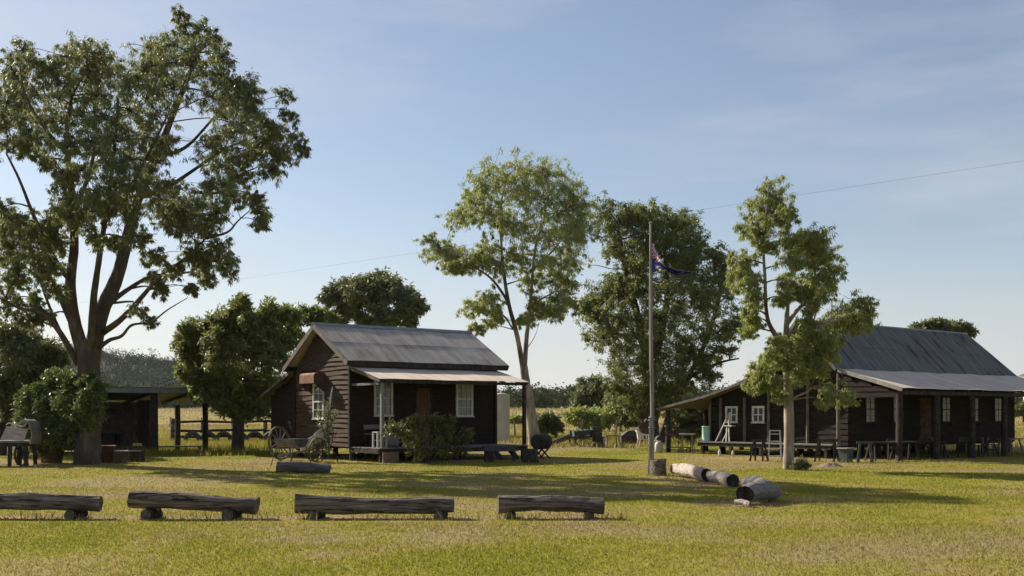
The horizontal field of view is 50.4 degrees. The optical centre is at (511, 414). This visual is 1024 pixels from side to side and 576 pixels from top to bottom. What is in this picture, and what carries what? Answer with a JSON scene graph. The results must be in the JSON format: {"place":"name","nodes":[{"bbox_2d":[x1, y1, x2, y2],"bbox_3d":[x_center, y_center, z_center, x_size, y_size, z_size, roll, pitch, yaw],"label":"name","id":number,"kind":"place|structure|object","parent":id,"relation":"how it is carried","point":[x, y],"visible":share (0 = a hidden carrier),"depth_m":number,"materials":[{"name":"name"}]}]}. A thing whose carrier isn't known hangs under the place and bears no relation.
{"place":"outdoors","nodes":[
{"label":"outdoors","id":0,"kind":"place"},
{"bbox_2d":[1,361,196,407],"bbox_3d":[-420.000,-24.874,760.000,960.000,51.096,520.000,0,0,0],"label":"hill","id":1,"kind":"structure","parent":0,"point":[103,363],"depth_m":693.57,"materials":[{"name":"green plant"}]},
{"bbox_2d":[1,338,282,387],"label":"hill forest","id":2,"kind":"object","parent":1,"relation":"on","point":[139,362],"visible":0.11,"depth_m":677.66,"materials":[{"name":"green plant"}]},
{"bbox_2d":[387,432,398,446],"bbox_3d":[-4.060,0.808,37.026,0.446,0.600,0.448,0,0,0],"label":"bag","id":3,"kind":"object","parent":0,"point":[393,442],"visible":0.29,"depth_m":36.84,"materials":[{"name":"fabric"}]},
{"bbox_2d":[0,408,1023,575],"bbox_3d":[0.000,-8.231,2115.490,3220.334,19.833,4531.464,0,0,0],"label":"ground","id":4,"kind":"structure","parent":0,"point":[215,485],"depth_m":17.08,"materials":[{"name":"green plant"}]},
{"bbox_2d":[0,419,41,466],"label":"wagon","id":5,"kind":"object","parent":4,"relation":"on","point":[11,437],"visible":1,"depth_m":33.76,"materials":[{"name":"wood"}]},
{"bbox_2d":[0,315,73,454],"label":"dense tree","id":6,"kind":"object","parent":4,"relation":"on","point":[36,355],"visible":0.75,"depth_m":41.85,"materials":[{"name":"green plant"}]},
{"bbox_2d":[40,455,55,462],"bbox_3d":[-15.395,1.340,36.157,0.564,0.520,0.564,0,0,0],"label":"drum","id":7,"kind":"object","parent":4,"relation":"on","point":[51,459],"visible":0.32,"depth_m":35.93,"materials":[{"name":"brown metal"}]},
{"bbox_2d":[0,492,102,519],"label":"log bench","id":8,"kind":"object","parent":4,"relation":"on","point":[71,505],"visible":0.95,"depth_m":16.67,"materials":[{"name":"wood"}]},
{"bbox_2d":[9,365,113,462],"bbox_3d":[-14.731,-0.025,35.227,2.895,3.265,5.016,0,0,-32],"label":"bush","id":9,"kind":"object","parent":4,"relation":"on","point":[43,403],"visible":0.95,"depth_m":34.73,"materials":[{"name":"green plant"}]},
{"bbox_2d":[3,386,207,453],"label":"shed","id":10,"kind":"structure","parent":4,"relation":"on","point":[134,422],"depth_m":48.00,"materials":[{"name":"wood"}]},
{"bbox_2d":[101,445,116,462],"bbox_3d":[-13.533,1.312,36.293,0.600,0.584,0.496,0,0,-6],"label":"box","id":11,"kind":"object","parent":4,"relation":"on","point":[108,453],"visible":0.61,"depth_m":36.08,"materials":[{"name":"brown wood"}]},
{"bbox_2d":[115,450,129,463],"bbox_3d":[-12.817,1.382,35.774,0.428,0.435,0.432,0,0,-11],"label":"crate","id":12,"kind":"object","parent":4,"relation":"on","point":[121,455],"visible":0.93,"depth_m":35.61,"materials":[{"name":"brown wood"}]},
{"bbox_2d":[118,443,145,450],"bbox_3d":[-15.204,1.373,43.549,0.938,0.480,0.634,0,0,-37],"label":"box","id":13,"kind":"object","parent":4,"relation":"on","point":[130,447],"visible":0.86,"depth_m":43.40,"materials":[{"name":"wood"}]},
{"bbox_2d":[129,450,144,461],"bbox_3d":[-12.724,1.404,36.890,0.389,0.393,0.394,0,0,9],"label":"crate","id":14,"kind":"object","parent":4,"relation":"on","point":[137,456],"visible":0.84,"depth_m":36.75,"materials":[{"name":"wood"}]},
{"bbox_2d":[0,3,313,464],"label":"gum tree","id":15,"kind":"object","parent":4,"relation":"on","point":[71,213],"visible":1,"depth_m":33.09,"materials":[{"name":"green plant"}]},
{"bbox_2d":[184,431,199,441],"bbox_3d":[-17.600,1.380,59.900,0.947,0.941,0.240,0,0,0],"label":"tyre","id":16,"kind":"object","parent":4,"relation":"on","point":[190,433],"visible":0.55,"depth_m":59.80,"materials":[{"name":"rubber"}]},
{"bbox_2d":[127,490,259,519],"bbox_3d":[-4.913,1.406,16.809,2.009,0.480,0.501,0,0,0],"label":"log bench","id":17,"kind":"object","parent":4,"relation":"on","point":[151,503],"visible":0.94,"depth_m":16.68,"materials":[{"name":"wood"}]},
{"bbox_2d":[200,431,214,440],"bbox_3d":[-16.743,1.382,59.867,0.947,0.941,0.240,0,6,5],"label":"tyre","id":18,"kind":"object","parent":4,"relation":"on","point":[211,434],"visible":0.33,"depth_m":59.73,"materials":[{"name":"rubber"}]},
{"bbox_2d":[169,418,265,427],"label":"fence","id":19,"kind":"object","parent":4,"relation":"on","point":[201,419],"visible":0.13,"depth_m":117.95,"materials":[{"name":"wood"}]},
{"bbox_2d":[170,419,270,440],"bbox_3d":[-15.445,0.965,60.473,7.167,1.493,0.349,0,0,0],"label":"fence","id":20,"kind":"object","parent":4,"relation":"on","point":[172,428],"visible":0.43,"depth_m":60.34,"materials":[{"name":"brown wood"}]},
{"bbox_2d":[215,431,230,439],"bbox_3d":[-15.880,1.380,59.901,0.948,0.941,0.240,0,0,-7],"label":"tyre","id":21,"kind":"object","parent":4,"relation":"on","point":[220,434],"visible":0.48,"depth_m":59.81,"materials":[{"name":"rubber"}]},
{"bbox_2d":[247,431,262,440],"bbox_3d":[-14.158,1.380,59.909,0.948,0.941,0.240,0,-2,12],"label":"tyre","id":22,"kind":"object","parent":4,"relation":"on","point":[256,433],"visible":0.48,"depth_m":59.82,"materials":[{"name":"rubber"}]},
{"bbox_2d":[169,291,342,452],"bbox_3d":[-11.068,-1.840,45.956,7.793,7.148,6.443,0,0,0],"label":"dense tree","id":23,"kind":"object","parent":4,"relation":"on","point":[265,335],"visible":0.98,"depth_m":44.37,"materials":[{"name":"green plant"}]},
{"bbox_2d":[263,431,269,439],"bbox_3d":[-13.304,1.381,59.879,0.948,0.941,0.240,0,4,9],"label":"tyre","id":24,"kind":"object","parent":4,"relation":"on","point":[265,435],"visible":0.16,"depth_m":59.80,"materials":[{"name":"rubber"}]},
{"bbox_2d":[267,426,291,459],"bbox_3d":[-8.180,1.000,38.310,0.236,1.198,1.200,0,0,28],"label":"wheel","id":25,"kind":"object","parent":4,"relation":"on","point":[278,437],"visible":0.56,"depth_m":38.20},
{"bbox_2d":[270,438,310,466],"bbox_3d":[-6.815,1.172,33.580,1.040,0.865,0.871,0,0,42],"label":"trough","id":26,"kind":"object","parent":4,"relation":"on","point":[291,442],"visible":0.94,"depth_m":33.37,"materials":[{"name":"metal"}]},
{"bbox_2d":[276,461,330,472],"bbox_3d":[-5.700,1.450,29.745,1.481,0.349,0.318,0,0,0],"label":"log","id":27,"kind":"object","parent":4,"relation":"on","point":[301,467],"visible":0.98,"depth_m":29.63,"materials":[{"name":"wood"}]},
{"bbox_2d":[278,424,337,462],"bbox_3d":[-6.800,0.949,36.614,1.793,1.311,1.239,0,0,-40],"label":"farm machine","id":28,"kind":"object","parent":4,"relation":"on","point":[317,437],"visible":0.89,"depth_m":36.43,"materials":[{"name":"metal"}]},
{"bbox_2d":[314,387,339,458],"bbox_3d":[-6.197,0.269,36.519,0.883,2.430,0.491,0,0,-16],"label":"plant","id":29,"kind":"object","parent":4,"relation":"on","point":[330,422],"visible":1,"depth_m":36.47,"materials":[{"name":"green plant"}]},
{"bbox_2d":[314,266,431,327],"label":"gum tree","id":30,"kind":"object","parent":4,"relation":"on","point":[377,293],"visible":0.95,"depth_m":77.84,"materials":[{"name":"green plant"}]},
{"bbox_2d":[294,493,453,519],"bbox_3d":[-2.123,1.430,16.809,2.484,0.428,0.494,0,0,0],"label":"log bench","id":31,"kind":"object","parent":4,"relation":"on","point":[313,506],"visible":0.94,"depth_m":16.67,"materials":[{"name":"grey wood"}]},
{"bbox_2d":[382,452,398,462],"bbox_3d":[-4.075,1.420,36.267,0.520,0.360,0.520,0,0,-15],"label":"planter","id":32,"kind":"object","parent":4,"relation":"on","point":[392,457],"visible":0.94,"depth_m":36.02,"materials":[{"name":"wood"}]},
{"bbox_2d":[260,322,528,462],"bbox_3d":[-4.458,-0.840,41.332,6.990,5.010,9.842,0,0,-37],"label":"cabin","id":33,"kind":"object","parent":4,"relation":"on","point":[375,375],"visible":0.92,"depth_m":39.65,"materials":[{"name":"brown wood"}]},
{"bbox_2d":[311,384,324,419],"bbox_3d":[-7.070,-0.477,39.687,0.085,1.315,0.930,0,0,-37],"label":"window","id":34,"kind":"structure","parent":33,"relation":"in","point":[318,395],"depth_m":39.78,"materials":[{"name":"white paint"}]},
{"bbox_2d":[372,432,386,447],"bbox_3d":[-4.476,0.841,36.843,0.400,0.535,0.360,0,0,-36],"label":"stool","id":35,"kind":"object","parent":33,"relation":"on","point":[378,440],"visible":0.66,"depth_m":36.80,"materials":[{"name":"white wood"}]},
{"bbox_2d":[373,379,393,416],"bbox_3d":[-4.545,-0.598,38.543,0.820,1.335,0.085,0,0,-37],"label":"window","id":36,"kind":"structure","parent":33,"relation":"in","point":[388,387],"depth_m":38.60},
{"bbox_2d":[364,425,405,446],"bbox_3d":[-4.452,0.728,38.155,1.500,0.760,0.480,0,0,-37],"label":"bench","id":37,"kind":"object","parent":33,"relation":"on","point":[371,427],"visible":0.54,"depth_m":37.90,"materials":[{"name":"grey wood"}]},
{"bbox_2d":[417,388,429,444],"bbox_3d":[-3.221,0.070,39.568,0.560,2.060,0.048,0,0,-36],"label":"door","id":38,"kind":"structure","parent":33,"relation":"in","point":[423,394],"depth_m":39.55,"materials":[{"name":"wood"}]},
{"bbox_2d":[456,384,473,416],"bbox_3d":[-1.766,-0.587,40.596,0.820,1.355,0.085,0,0,-37],"label":"window","id":39,"kind":"structure","parent":33,"relation":"in","point":[464,392],"depth_m":40.63,"materials":[{"name":"white paint"}]},
{"bbox_2d":[127,434,672,456],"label":"rank grass","id":40,"kind":"structure","parent":4,"relation":"on","point":[217,447],"depth_m":45.46,"materials":[{"name":"green plant"}]},
{"bbox_2d":[381,412,476,462],"bbox_3d":[-2.666,0.729,35.735,3.235,1.748,1.578,0,0,-24],"label":"bush","id":41,"kind":"object","parent":4,"relation":"on","point":[394,430],"visible":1,"depth_m":35.76,"materials":[{"name":"green plant"}]},
{"bbox_2d":[482,445,518,461],"bbox_3d":[-0.398,1.320,36.664,1.170,0.560,0.440,0,0,-13],"label":"bench","id":42,"kind":"object","parent":4,"relation":"on","point":[489,450],"visible":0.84,"depth_m":36.46,"materials":[{"name":"wood"}]},
{"bbox_2d":[497,393,509,442],"bbox_3d":[-0.647,0.190,62.000,1.160,2.861,1.160,0,0,0],"label":"water tank","id":43,"kind":"object","parent":4,"relation":"on","point":[503,416],"visible":0.59,"depth_m":61.52,"materials":[{"name":"metal"}]},
{"bbox_2d":[411,146,600,444],"bbox_3d":[-0.252,-6.144,55.455,9.770,15.568,6.862,0,0,0],"label":"gum tree","id":44,"kind":"object","parent":4,"relation":"on","point":[571,230],"visible":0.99,"depth_m":54.37,"materials":[{"name":"green plant"}]},
{"bbox_2d":[0,406,1023,447],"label":"pasture grass","id":45,"kind":"structure","parent":4,"relation":"on","point":[563,444],"depth_m":81.95,"materials":[{"name":"green plant"}]},
{"bbox_2d":[510,412,526,423],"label":"shrub","id":46,"kind":"object","parent":4,"relation":"on","point":[517,417],"visible":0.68,"depth_m":139.35,"materials":[{"name":"green plant"}]},
{"bbox_2d":[521,448,538,462],"bbox_3d":[0.597,1.365,36.417,0.600,0.470,0.585,0,0,0],"label":"stump","id":47,"kind":"object","parent":4,"relation":"on","point":[531,454],"visible":0.93,"depth_m":36.18,"materials":[{"name":"grey wood"}]},
{"bbox_2d":[55,161,1018,306],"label":"power line","id":48,"kind":"object","parent":4,"relation":"on","point":[603,224],"visible":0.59,"depth_m":64.89,"materials":[{"name":"metal"}]},
{"bbox_2d":[530,434,551,458],"bbox_3d":[1.067,1.159,39.420,0.560,0.917,0.840,0,0,28],"label":"cask","id":49,"kind":"object","parent":4,"relation":"on","point":[541,441],"visible":0.96,"depth_m":39.12,"materials":[{"name":"metal"}]},
{"bbox_2d":[72,377,1022,408],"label":"wood","id":50,"kind":"object","parent":4,"relation":"on","point":[543,397],"visible":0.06,"depth_m":296.85,"materials":[{"name":"green plant"}]},
{"bbox_2d":[497,495,604,519],"bbox_3d":[0.593,1.438,16.810,1.650,0.402,0.488,0,0,0],"label":"log bench","id":51,"kind":"object","parent":4,"relation":"on","point":[589,507],"visible":0.91,"depth_m":16.68,"materials":[{"name":"grey wood"}]},
{"bbox_2d":[537,409,564,436],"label":"shrub","id":52,"kind":"object","parent":4,"relation":"on","point":[550,422],"visible":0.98,"depth_m":65.58,"materials":[{"name":"green plant"}]},
{"bbox_2d":[552,430,575,444],"bbox_3d":[2.560,1.206,55.560,1.477,0.806,0.587,0,0,-8],"label":"farm machine","id":53,"kind":"object","parent":4,"relation":"on","point":[560,439],"visible":0.53,"depth_m":55.42,"materials":[{"name":"metal"}]},
{"bbox_2d":[514,420,630,434],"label":"fence","id":54,"kind":"object","parent":4,"relation":"on","point":[614,430],"visible":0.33,"depth_m":75.17,"materials":[{"name":"wood"}]},
{"bbox_2d":[566,422,592,446],"bbox_3d":[3.394,0.990,54.393,1.453,1.221,0.800,0,0,-10],"label":"farm machine","id":55,"kind":"object","parent":4,"relation":"on","point":[581,434],"visible":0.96,"depth_m":54.16,"materials":[{"name":"metal"}]},
{"bbox_2d":[561,402,620,429],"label":"shrub","id":56,"kind":"object","parent":4,"relation":"on","point":[596,416],"visible":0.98,"depth_m":86.54,"materials":[{"name":"green plant"}]},
{"bbox_2d":[564,373,620,411],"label":"tree","id":57,"kind":"object","parent":4,"relation":"on","point":[590,393],"visible":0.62,"depth_m":103.96,"materials":[{"name":"green plant"}]},
{"bbox_2d":[593,437,604,446],"bbox_3d":[4.336,1.350,54.400,0.618,0.500,0.609,0,0,0],"label":"drum","id":58,"kind":"object","parent":4,"relation":"on","point":[599,440],"visible":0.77,"depth_m":54.13,"materials":[{"name":"metal"}]},
{"bbox_2d":[590,427,601,436],"bbox_3d":[4.206,0.847,54.420,0.609,0.500,0.618,0,0,33],"label":"drum","id":59,"kind":"object","parent":58,"relation":"on","point":[596,431],"visible":0.99,"depth_m":54.16,"materials":[{"name":"metal"}]},
{"bbox_2d":[602,435,621,446],"bbox_3d":[4.894,1.304,53.333,0.805,0.612,0.768,0,0,-11],"label":"table","id":60,"kind":"object","parent":4,"relation":"on","point":[607,439],"visible":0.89,"depth_m":53.11,"materials":[{"name":"grey wood"}]},
{"bbox_2d":[605,401,638,429],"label":"shrub","id":61,"kind":"object","parent":4,"relation":"on","point":[625,423],"visible":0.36,"depth_m":91.08,"materials":[{"name":"green plant"}]},
{"bbox_2d":[619,430,638,445],"bbox_3d":[5.946,1.200,55.506,0.940,0.800,0.640,0,0,-9],"label":"firebox","id":62,"kind":"object","parent":4,"relation":"on","point":[628,436],"visible":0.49,"depth_m":55.22,"materials":[{"name":"metal"}]},
{"bbox_2d":[635,430,648,447],"bbox_3d":[6.262,1.166,52.324,0.662,0.875,0.608,0,0,20],"label":"chair","id":63,"kind":"object","parent":4,"relation":"on","point":[640,437],"visible":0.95,"depth_m":52.15,"materials":[{"name":"plastic"}]},
{"bbox_2d":[644,222,655,474],"bbox_3d":[3.677,-1.744,28.899,0.306,6.790,0.186,0,0,-38],"label":"flagpole","id":64,"kind":"object","parent":4,"relation":"on","point":[651,437],"visible":0.95,"depth_m":28.89,"materials":[{"name":"metal"}]},
{"bbox_2d":[652,243,690,275],"bbox_3d":[4.206,-4.135,28.751,1.036,0.921,0.462,0,0,12],"label":"flag","id":65,"kind":"object","parent":64,"relation":"attached to","point":[657,263],"visible":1,"depth_m":28.82,"materials":[{"name":"blue fabric"}]},
{"bbox_2d":[650,459,666,475],"bbox_3d":[3.857,1.377,28.621,0.436,0.445,0.430,0,0,0],"label":"stump","id":66,"kind":"object","parent":4,"relation":"on","point":[658,466],"visible":0.98,"depth_m":28.46,"materials":[{"name":"grey wood"}]},
{"bbox_2d":[655,440,662,452],"bbox_3d":[6.224,1.344,46.130,0.340,0.512,0.340,0,0,0],"label":"gas bottle","id":67,"kind":"object","parent":4,"relation":"on","point":[658,446],"visible":1,"depth_m":46.00,"materials":[{"name":"metal"}]},
{"bbox_2d":[572,190,747,442],"bbox_3d":[8.647,-5.604,63.002,10.409,14.680,8.293,0,0,0],"label":"shade tree","id":68,"kind":"object","parent":4,"relation":"on","point":[628,290],"visible":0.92,"depth_m":61.48,"materials":[{"name":"green plant"}]},
{"bbox_2d":[654,435,665,443],"bbox_3d":[7.608,1.330,55.910,0.540,0.540,0.220,0,0,-17],"label":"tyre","id":69,"kind":"object","parent":4,"relation":"on","point":[661,438],"visible":0.56,"depth_m":55.83,"materials":[{"name":"rubber"}]},
{"bbox_2d":[665,429,694,452],"bbox_3d":[7.104,1.108,46.049,1.174,0.984,0.618,0,0,20],"label":"barbecue","id":70,"kind":"object","parent":4,"relation":"on","point":[671,433],"visible":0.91,"depth_m":45.81,"materials":[{"name":"metal"}]},
{"bbox_2d":[662,394,708,442],"bbox_3d":[10.054,0.238,60.025,3.711,2.912,3.533,0,0,0],"label":"tree","id":71,"kind":"object","parent":4,"relation":"on","point":[689,419],"visible":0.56,"depth_m":59.17,"materials":[{"name":"green plant"}]},
{"bbox_2d":[679,433,695,453],"bbox_3d":[7.260,1.186,45.034,0.626,0.838,0.554,0,0,20],"label":"table","id":72,"kind":"object","parent":4,"relation":"on","point":[683,434],"visible":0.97,"depth_m":44.92,"materials":[{"name":"grey wood"}]},
{"bbox_2d":[670,463,710,481],"bbox_3d":[4.476,1.414,27.202,0.344,0.372,2.480,0,0,-10],"label":"log","id":73,"kind":"object","parent":4,"relation":"on","point":[690,470],"visible":0.87,"depth_m":26.93,"materials":[{"name":"grey wood"}]},
{"bbox_2d":[706,471,738,486],"bbox_3d":[4.787,1.446,24.924,0.309,0.330,1.704,0,0,-7],"label":"log","id":74,"kind":"object","parent":4,"relation":"on","point":[727,479],"visible":0.98,"depth_m":24.39,"materials":[{"name":"grey wood"}]},
{"bbox_2d":[734,499,751,507],"bbox_3d":[4.011,1.541,18.875,0.126,0.150,0.380,0,0,-38],"label":"billet","id":75,"kind":"object","parent":4,"relation":"on","point":[746,503],"visible":0.98,"depth_m":18.84,"materials":[{"name":"beige wood"}]},
{"bbox_2d":[740,476,771,485],"bbox_3d":[5.027,1.414,22.350,0.340,0.336,1.746,0,0,0],"label":"log","id":76,"kind":"object","parent":4,"relation":"on","point":[747,479],"visible":0.31,"depth_m":22.37,"materials":[{"name":"grey wood"}]},
{"bbox_2d":[736,481,781,501],"bbox_3d":[4.536,1.396,19.788,0.367,0.381,1.577,0,0,34],"label":"log","id":77,"kind":"object","parent":4,"relation":"on","point":[756,491],"visible":0.96,"depth_m":19.40,"materials":[{"name":"grey wood"}]},
{"bbox_2d":[749,440,768,460],"bbox_3d":[8.526,1.235,37.560,0.550,0.750,0.609,0,0,31],"label":"trestle","id":78,"kind":"object","parent":4,"relation":"on","point":[763,445],"visible":0.98,"depth_m":37.53,"materials":[{"name":"grey wood"}]},
{"bbox_2d":[768,430,781,459],"bbox_3d":[9.307,1.079,38.508,0.506,1.058,0.643,0,0,12],"label":"stepladder","id":79,"kind":"object","parent":4,"relation":"on","point":[780,448],"visible":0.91,"depth_m":38.35,"materials":[{"name":"grey wood"}]},
{"bbox_2d":[788,455,813,469],"bbox_3d":[8.307,1.352,31.255,0.713,0.500,0.499,0,0,33],"label":"shrub","id":80,"kind":"object","parent":4,"relation":"on","point":[800,463],"visible":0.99,"depth_m":31.20,"materials":[{"name":"green plant"}]},
{"bbox_2d":[723,175,882,469],"bbox_3d":[8.517,-2.690,31.829,4.726,8.712,3.104,0,0,0],"label":"gum tree","id":81,"kind":"object","parent":4,"relation":"on","point":[809,348],"visible":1,"depth_m":31.26,"materials":[{"name":"green plant"}]},
{"bbox_2d":[814,439,838,461],"bbox_3d":[10.659,1.214,36.857,0.750,0.789,0.609,0,0,31],"label":"trestle","id":82,"kind":"object","parent":4,"relation":"on","point":[819,441],"visible":0.89,"depth_m":36.82,"materials":[{"name":"grey wood"}]},
{"bbox_2d":[816,462,845,467],"bbox_3d":[9.698,1.524,33.171,1.100,0.177,1.100,0,0,0],"label":"soil heap","id":83,"kind":"object","parent":4,"relation":"on","point":[829,464],"visible":0.8,"depth_m":33.02,"materials":[{"name":"beige soil"}]},
{"bbox_2d":[656,319,1023,460],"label":"hall","id":84,"kind":"structure","parent":4,"relation":"on","point":[909,384],"depth_m":42.43,"materials":[{"name":"wood"}]},
{"bbox_2d":[702,426,709,440],"bbox_3d":[7.946,0.774,44.554,0.350,0.615,0.346,0,0,0],"label":"drum","id":85,"kind":"object","parent":84,"relation":"on","point":[705,433],"visible":0.88,"depth_m":44.41,"materials":[{"name":"green metal"}]},
{"bbox_2d":[715,412,735,441],"bbox_3d":[8.557,0.498,43.647,0.402,1.196,0.739,0,0,-38],"label":"easel","id":86,"kind":"object","parent":84,"relation":"on","point":[729,425],"visible":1,"depth_m":43.59,"materials":[{"name":"white paint"}]},
{"bbox_2d":[725,406,738,422],"bbox_3d":[8.874,-0.002,44.023,0.085,0.685,0.690,0,0,-38],"label":"window","id":87,"kind":"structure","parent":84,"relation":"in","point":[733,409],"depth_m":44.00,"materials":[{"name":"white paint"}]},
{"bbox_2d":[751,406,764,422],"bbox_3d":[9.712,-0.002,42.939,0.085,0.685,0.670,0,0,-38],"label":"window","id":88,"kind":"structure","parent":84,"relation":"in","point":[758,414],"depth_m":42.93,"materials":[{"name":"white paint"}]},
{"bbox_2d":[864,397,877,423],"bbox_3d":[13.360,-0.210,40.478,0.790,1.100,0.085,0,0,-38],"label":"window","id":89,"kind":"structure","parent":84,"relation":"in","point":[870,406],"depth_m":40.51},
{"bbox_2d":[892,395,904,423],"bbox_3d":[14.761,-0.210,41.560,0.790,1.100,0.085,0,0,-38],"label":"window","id":90,"kind":"structure","parent":84,"relation":"in","point":[893,398],"depth_m":41.45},
{"bbox_2d":[919,398,930,443],"bbox_3d":[16.231,0.235,42.743,0.760,1.830,0.055,0,0,-38],"label":"door","id":91,"kind":"structure","parent":84,"relation":"in","point":[925,403],"depth_m":42.71,"materials":[{"name":"brown wood"}]},
{"bbox_2d":[941,396,952,422],"bbox_3d":[17.444,-0.210,43.633,0.790,1.100,0.085,0,0,-38],"label":"window","id":92,"kind":"structure","parent":84,"relation":"in","point":[946,401],"depth_m":43.64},
{"bbox_2d":[975,396,980,422],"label":"window","id":93,"kind":"structure","parent":84,"relation":"in","point":[977,398],"depth_m":45.11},
{"bbox_2d":[993,397,1001,422],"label":"window","id":94,"kind":"structure","parent":84,"relation":"in","point":[997,400],"depth_m":46.09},
{"bbox_2d":[837,448,854,462],"bbox_3d":[11.157,1.351,36.367,0.465,0.499,0.410,0,0,-38],"label":"bin","id":95,"kind":"object","parent":4,"relation":"on","point":[844,454],"visible":0.96,"depth_m":36.25,"materials":[{"name":"metal"}]},
{"bbox_2d":[856,441,873,462],"bbox_3d":[11.883,1.257,36.617,0.550,0.714,0.629,0,0,14],"label":"trestle","id":96,"kind":"object","parent":4,"relation":"on","point":[870,443],"visible":0.94,"depth_m":36.50,"materials":[{"name":"grey wood"}]},
{"bbox_2d":[864,442,895,460],"bbox_3d":[12.808,1.273,37.667,1.004,0.672,0.668,0,0,-14],"label":"table","id":97,"kind":"object","parent":4,"relation":"on","point":[888,456],"visible":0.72,"depth_m":37.58,"materials":[{"name":"grey wood"}]},
{"bbox_2d":[886,439,911,458],"bbox_3d":[13.823,1.230,38.909,0.900,0.740,0.480,0,0,-38],"label":"bench","id":98,"kind":"object","parent":4,"relation":"on","point":[888,440],"visible":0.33,"depth_m":38.84,"materials":[{"name":"grey wood"}]},
{"bbox_2d":[889,441,920,460],"bbox_3d":[13.634,1.263,37.767,0.855,0.692,0.668,0,0,-17],"label":"table","id":99,"kind":"object","parent":4,"relation":"on","point":[916,448],"visible":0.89,"depth_m":37.67,"materials":[{"name":"grey wood"}]},
{"bbox_2d":[917,438,944,457],"bbox_3d":[15.534,1.230,40.293,1.200,0.740,0.480,0,0,-38],"label":"bench","id":100,"kind":"object","parent":4,"relation":"on","point":[921,440],"visible":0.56,"depth_m":40.14,"materials":[{"name":"grey wood"}]},
{"bbox_2d":[920,441,948,457],"bbox_3d":[15.465,1.294,39.810,0.805,0.633,0.718,0,0,-38],"label":"table","id":101,"kind":"object","parent":4,"relation":"on","point":[931,452],"visible":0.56,"depth_m":39.80,"materials":[{"name":"grey wood"}]},
{"bbox_2d":[906,316,979,338],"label":"tree","id":102,"kind":"object","parent":4,"relation":"on","point":[941,324],"visible":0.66,"depth_m":83.63,"materials":[{"name":"green plant"}]},
{"bbox_2d":[957,437,980,456],"bbox_3d":[17.335,1.230,41.305,0.480,0.740,1.100,0,0,44],"label":"bench","id":103,"kind":"object","parent":4,"relation":"on","point":[962,439],"visible":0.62,"depth_m":41.28,"materials":[{"name":"wood"}]},
{"bbox_2d":[982,439,998,456],"bbox_3d":[18.241,1.275,41.450,0.609,0.670,0.700,0,0,24],"label":"trestle","id":104,"kind":"object","parent":4,"relation":"on","point":[989,440],"visible":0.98,"depth_m":41.20,"materials":[{"name":"grey wood"}]},
{"bbox_2d":[982,437,1000,455],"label":"bench","id":105,"kind":"object","parent":4,"relation":"on","point":[993,447],"visible":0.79,"depth_m":42.56,"materials":[{"name":"grey wood"}]},
{"bbox_2d":[995,438,1023,455],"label":"table","id":106,"kind":"object","parent":4,"relation":"on","point":[1011,439],"visible":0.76,"depth_m":42.45,"materials":[{"name":"grey wood"}]},
{"bbox_2d":[1015,400,1023,421],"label":"shrub","id":107,"kind":"object","parent":4,"relation":"on","point":[1019,409],"visible":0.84,"depth_m":148.64,"materials":[{"name":"green plant"}]},
{"bbox_2d":[0,0,1023,407],"label":"sky","id":108,"kind":"structure","parent":0,"point":[685,103],"materials":[{"name":"blue"}]}
]}

